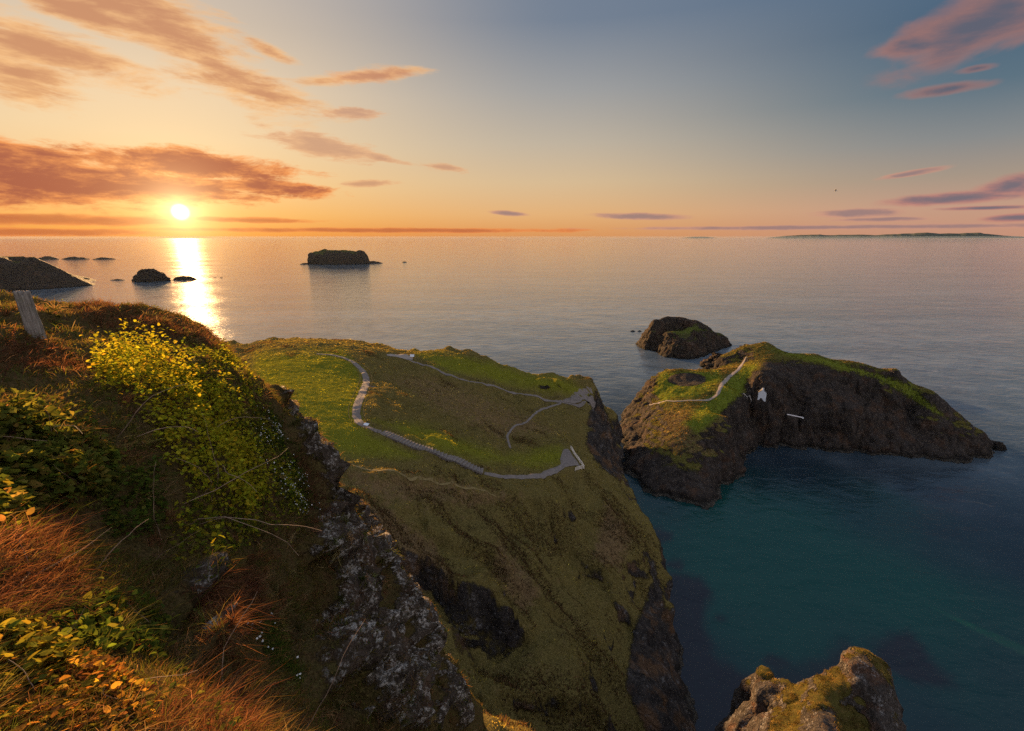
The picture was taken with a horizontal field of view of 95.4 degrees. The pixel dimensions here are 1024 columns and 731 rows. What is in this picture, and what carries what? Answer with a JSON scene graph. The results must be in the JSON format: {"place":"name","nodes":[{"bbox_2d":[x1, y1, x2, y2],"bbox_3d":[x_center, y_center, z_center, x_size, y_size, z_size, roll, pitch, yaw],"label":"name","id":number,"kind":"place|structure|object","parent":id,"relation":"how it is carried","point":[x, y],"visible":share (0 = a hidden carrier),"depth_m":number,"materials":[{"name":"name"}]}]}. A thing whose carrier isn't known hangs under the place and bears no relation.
{"place":"outdoors","nodes":[
{"label":"outdoors","id":0,"kind":"place"},
{"bbox_2d":[0,256,95,291],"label":"coast","id":1,"kind":"structure","parent":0,"point":[24,273],"depth_m":922.80},
{"bbox_2d":[0,292,487,730],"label":"cliff","id":2,"kind":"structure","parent":0,"point":[329,452],"depth_m":6.41,"materials":[{"name":"rock"},{"name":"grass"}]},
{"bbox_2d":[13,290,46,338],"bbox_3d":[-6.474,-0.584,6.281,0.193,0.863,0.138,-7,19,-17],"label":"fence post","id":3,"kind":"object","parent":2,"relation":"on","point":[27,309],"visible":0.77,"depth_m":6.21,"materials":[{"name":"grey wood"}]},
{"bbox_2d":[0,601,83,688],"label":"broad leaves","id":4,"kind":"object","parent":2,"relation":"on","point":[16,624],"visible":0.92,"depth_m":1.72,"materials":[{"name":"green plant"}]},
{"bbox_2d":[0,388,127,517],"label":"undergrowth","id":5,"kind":"object","parent":2,"relation":"on","point":[22,453],"visible":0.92,"depth_m":3.69,"materials":[{"name":"green plant"}]},
{"bbox_2d":[0,641,162,730],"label":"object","id":6,"kind":"object","parent":2,"relation":"on","point":[123,682],"visible":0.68,"depth_m":1.58,"materials":[{"name":"orange plant"}]},
{"bbox_2d":[45,455,179,663],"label":"undergrowth","id":7,"kind":"object","parent":2,"relation":"on","point":[87,620],"visible":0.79,"depth_m":2.68,"materials":[{"name":"green plant"}]},
{"bbox_2d":[0,298,343,730],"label":"dead grass","id":8,"kind":"structure","parent":2,"relation":"on","point":[48,548],"depth_m":2.82,"materials":[{"name":"brown plant"}]},
{"bbox_2d":[79,318,278,513],"bbox_3d":[-11.562,4.827,18.333,5.557,16.853,28.243,-14,21,-41],"label":"yellow-flowered gorse bush","id":9,"kind":"object","parent":2,"relation":"on","point":[120,368],"visible":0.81,"depth_m":5.96,"materials":[{"name":"yellow plant"}]},
{"bbox_2d":[2,383,365,726],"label":"dry stems","id":10,"kind":"object","parent":2,"relation":"on","point":[174,546],"visible":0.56,"depth_m":3.81,"materials":[{"name":"brown plant"}]},
{"bbox_2d":[164,335,310,560],"bbox_3d":[-10.287,6.700,18.535,4.017,19.521,30.252,-12,19,-36],"label":"ivy","id":11,"kind":"object","parent":2,"relation":"attached to","point":[214,513],"visible":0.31,"depth_m":7.36,"materials":[{"name":"green plant"}]},
{"bbox_2d":[0,299,475,730],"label":"undergrowth","id":12,"kind":"object","parent":2,"relation":"on","point":[30,511],"visible":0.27,"depth_m":3.44,"materials":[{"name":"green plant"}]},
{"bbox_2d":[0,289,485,730],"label":"grass","id":13,"kind":"structure","parent":2,"relation":"on","point":[135,572],"depth_m":4.02,"materials":[{"name":"green plant"}]},
{"bbox_2d":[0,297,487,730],"bbox_3d":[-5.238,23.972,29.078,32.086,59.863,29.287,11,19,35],"label":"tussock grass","id":14,"kind":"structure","parent":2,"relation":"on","point":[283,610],"depth_m":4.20,"materials":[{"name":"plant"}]},
{"bbox_2d":[252,407,311,677],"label":"flowers","id":15,"kind":"object","parent":2,"relation":"on","point":[295,503],"visible":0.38,"depth_m":8.15,"materials":[{"name":"white plant"}]},
{"bbox_2d":[246,400,323,686],"bbox_3d":[-5.847,4.112,11.903,2.089,8.431,15.492,-7,17,-24],"label":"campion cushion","id":16,"kind":"object","parent":2,"relation":"on","point":[297,466],"visible":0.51,"depth_m":8.17,"materials":[{"name":"green plant"}]},
{"bbox_2d":[317,353,381,432],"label":"path","id":17,"kind":"structure","parent":0,"point":[357,405],"depth_m":151.77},
{"bbox_2d":[352,464,494,495],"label":"sheep track","id":18,"kind":"structure","parent":0,"point":[419,477],"depth_m":113.47,"materials":[{"name":"brown soil"}]},
{"bbox_2d":[406,359,595,408],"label":"path","id":19,"kind":"structure","parent":0,"point":[582,403],"depth_m":198.17,"materials":[{"name":"grey gravel"}]},
{"bbox_2d":[0,238,1023,730],"bbox_3d":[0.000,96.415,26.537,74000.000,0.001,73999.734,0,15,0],"label":"sea","id":20,"kind":"structure","parent":0,"point":[790,564],"depth_m":417.10,"materials":[{"name":"liquid"}]},
{"bbox_2d":[38,256,57,258],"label":"skerry","id":21,"kind":"structure","parent":20,"relation":"in","point":[47,257],"depth_m":2132.00,"materials":[{"name":"grey stone"}]},
{"bbox_2d":[63,257,87,258],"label":"skerry","id":22,"kind":"structure","parent":20,"relation":"in","point":[75,258],"depth_m":2131.49,"materials":[{"name":"grey stone"}]},
{"bbox_2d":[131,268,170,281],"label":"sea rock","id":23,"kind":"object","parent":20,"relation":"in","point":[148,275],"visible":1,"depth_m":1070.51,"materials":[{"name":"stone"}]},
{"bbox_2d":[173,276,195,279],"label":"sea rock","id":24,"kind":"object","parent":20,"relation":"in","point":[184,278],"visible":0.99,"depth_m":1111.44,"materials":[{"name":"brown stone"}]},
{"bbox_2d":[307,249,369,264],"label":"flat topped island","id":25,"kind":"structure","parent":20,"relation":"in","point":[333,257],"depth_m":1732.36,"materials":[{"name":"stone"}]},
{"bbox_2d":[228,337,698,730],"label":"headland","id":26,"kind":"structure","parent":20,"relation":"in","point":[657,691],"depth_m":116.23,"materials":[{"name":"green plant"}]},
{"bbox_2d":[247,342,360,349],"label":"skyline fence","id":27,"kind":"object","parent":26,"relation":"on","point":[301,344],"visible":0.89,"depth_m":210.90,"materials":[{"name":"wood"}]},
{"bbox_2d":[329,354,374,433],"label":"path fence","id":28,"kind":"object","parent":26,"relation":"on","point":[353,396],"visible":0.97,"depth_m":148.54,"materials":[{"name":"wood"}]},
{"bbox_2d":[355,358,379,425],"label":"path fence","id":29,"kind":"object","parent":26,"relation":"on","point":[366,396],"visible":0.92,"depth_m":153.62,"materials":[{"name":"wood"}]},
{"bbox_2d":[387,354,412,359],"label":"gravel yard","id":30,"kind":"structure","parent":26,"relation":"on","point":[404,356],"depth_m":210.29,"materials":[{"name":"grey gravel"}]},
{"bbox_2d":[380,431,482,473],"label":"stairway","id":31,"kind":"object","parent":26,"relation":"on","point":[461,461],"visible":0.98,"depth_m":126.81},
{"bbox_2d":[227,337,666,730],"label":"grass","id":32,"kind":"structure","parent":26,"relation":"on","point":[305,339],"depth_m":136.27,"materials":[{"name":"green plant"}]},
{"bbox_2d":[233,338,667,730],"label":"bracken","id":33,"kind":"object","parent":26,"relation":"on","point":[510,684],"visible":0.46,"depth_m":102.01,"materials":[{"name":"plant"}]},
{"bbox_2d":[416,358,575,400],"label":"path fence","id":34,"kind":"object","parent":26,"relation":"on","point":[492,381],"visible":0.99,"depth_m":199.82,"materials":[{"name":"wood"}]},
{"bbox_2d":[560,449,579,465],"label":"viewing platform","id":35,"kind":"structure","parent":26,"relation":"on","point":[567,458],"depth_m":144.91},
{"bbox_2d":[570,446,583,469],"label":"railing","id":36,"kind":"object","parent":26,"relation":"on","point":[578,458],"visible":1,"depth_m":144.07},
{"bbox_2d":[564,387,594,407],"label":"gravel landing","id":37,"kind":"object","parent":26,"relation":"on","point":[582,393],"visible":0.98,"depth_m":202.37,"materials":[{"name":"grey gravel"}]},
{"bbox_2d":[635,316,731,359],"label":"islet","id":38,"kind":"object","parent":20,"relation":"in","point":[676,337],"visible":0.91,"depth_m":419.36,"materials":[{"name":"brown stone"}]},
{"bbox_2d":[699,352,721,367],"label":"sea rock","id":39,"kind":"object","parent":20,"relation":"in","point":[709,361],"visible":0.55,"depth_m":368.32,"materials":[{"name":"brown stone"}]},
{"bbox_2d":[715,646,905,730],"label":"outcrop","id":40,"kind":"object","parent":20,"relation":"in","point":[870,687],"visible":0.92,"depth_m":59.18,"materials":[{"name":"rock"},{"name":"turf"}]},
{"bbox_2d":[723,647,899,730],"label":"grass","id":41,"kind":"structure","parent":40,"relation":"on","point":[825,680],"depth_m":59.33,"materials":[{"name":"green plant"}]},
{"bbox_2d":[992,440,1006,450],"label":"boulder","id":42,"kind":"object","parent":20,"relation":"in","point":[999,446],"visible":0.81,"depth_m":226.42,"materials":[{"name":"black stone"}]},
{"bbox_2d":[0,0,1023,238],"label":"sky","id":43,"kind":"structure","parent":0,"point":[119,118],"materials":[{"name":"orange"}]},
{"bbox_2d":[484,464,568,478],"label":"path","id":44,"kind":"structure","parent":0,"point":[548,472],"depth_m":130.73,"materials":[{"name":"grey gravel"}]},
{"bbox_2d":[506,402,560,447],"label":"path","id":45,"kind":"structure","parent":0,"point":[515,425],"depth_m":172.66,"materials":[{"name":"grey gravel"}]},
{"bbox_2d":[649,357,746,404],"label":"path","id":46,"kind":"structure","parent":0,"point":[723,382],"depth_m":234.48,"materials":[{"name":"grey gravel"}]},
{"bbox_2d":[619,342,994,509],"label":"island","id":47,"kind":"structure","parent":0,"point":[843,410],"depth_m":226.65,"materials":[{"name":"stone"}]},
{"bbox_2d":[758,387,766,400],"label":"cottage","id":48,"kind":"structure","parent":47,"relation":"on","point":[762,393],"depth_m":228.60,"materials":[{"name":"white paint"}]},
{"bbox_2d":[635,342,983,470],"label":"grass","id":49,"kind":"structure","parent":47,"relation":"on","point":[716,382],"depth_m":233.10,"materials":[{"name":"green plant"}]},
{"bbox_2d":[770,233,1023,237],"bbox_3d":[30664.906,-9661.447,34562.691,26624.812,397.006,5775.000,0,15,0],"label":"hills","id":50,"kind":"structure","parent":0,"point":[943,235],"depth_m":32795.77,"materials":[{"name":"grey"}]}
]}

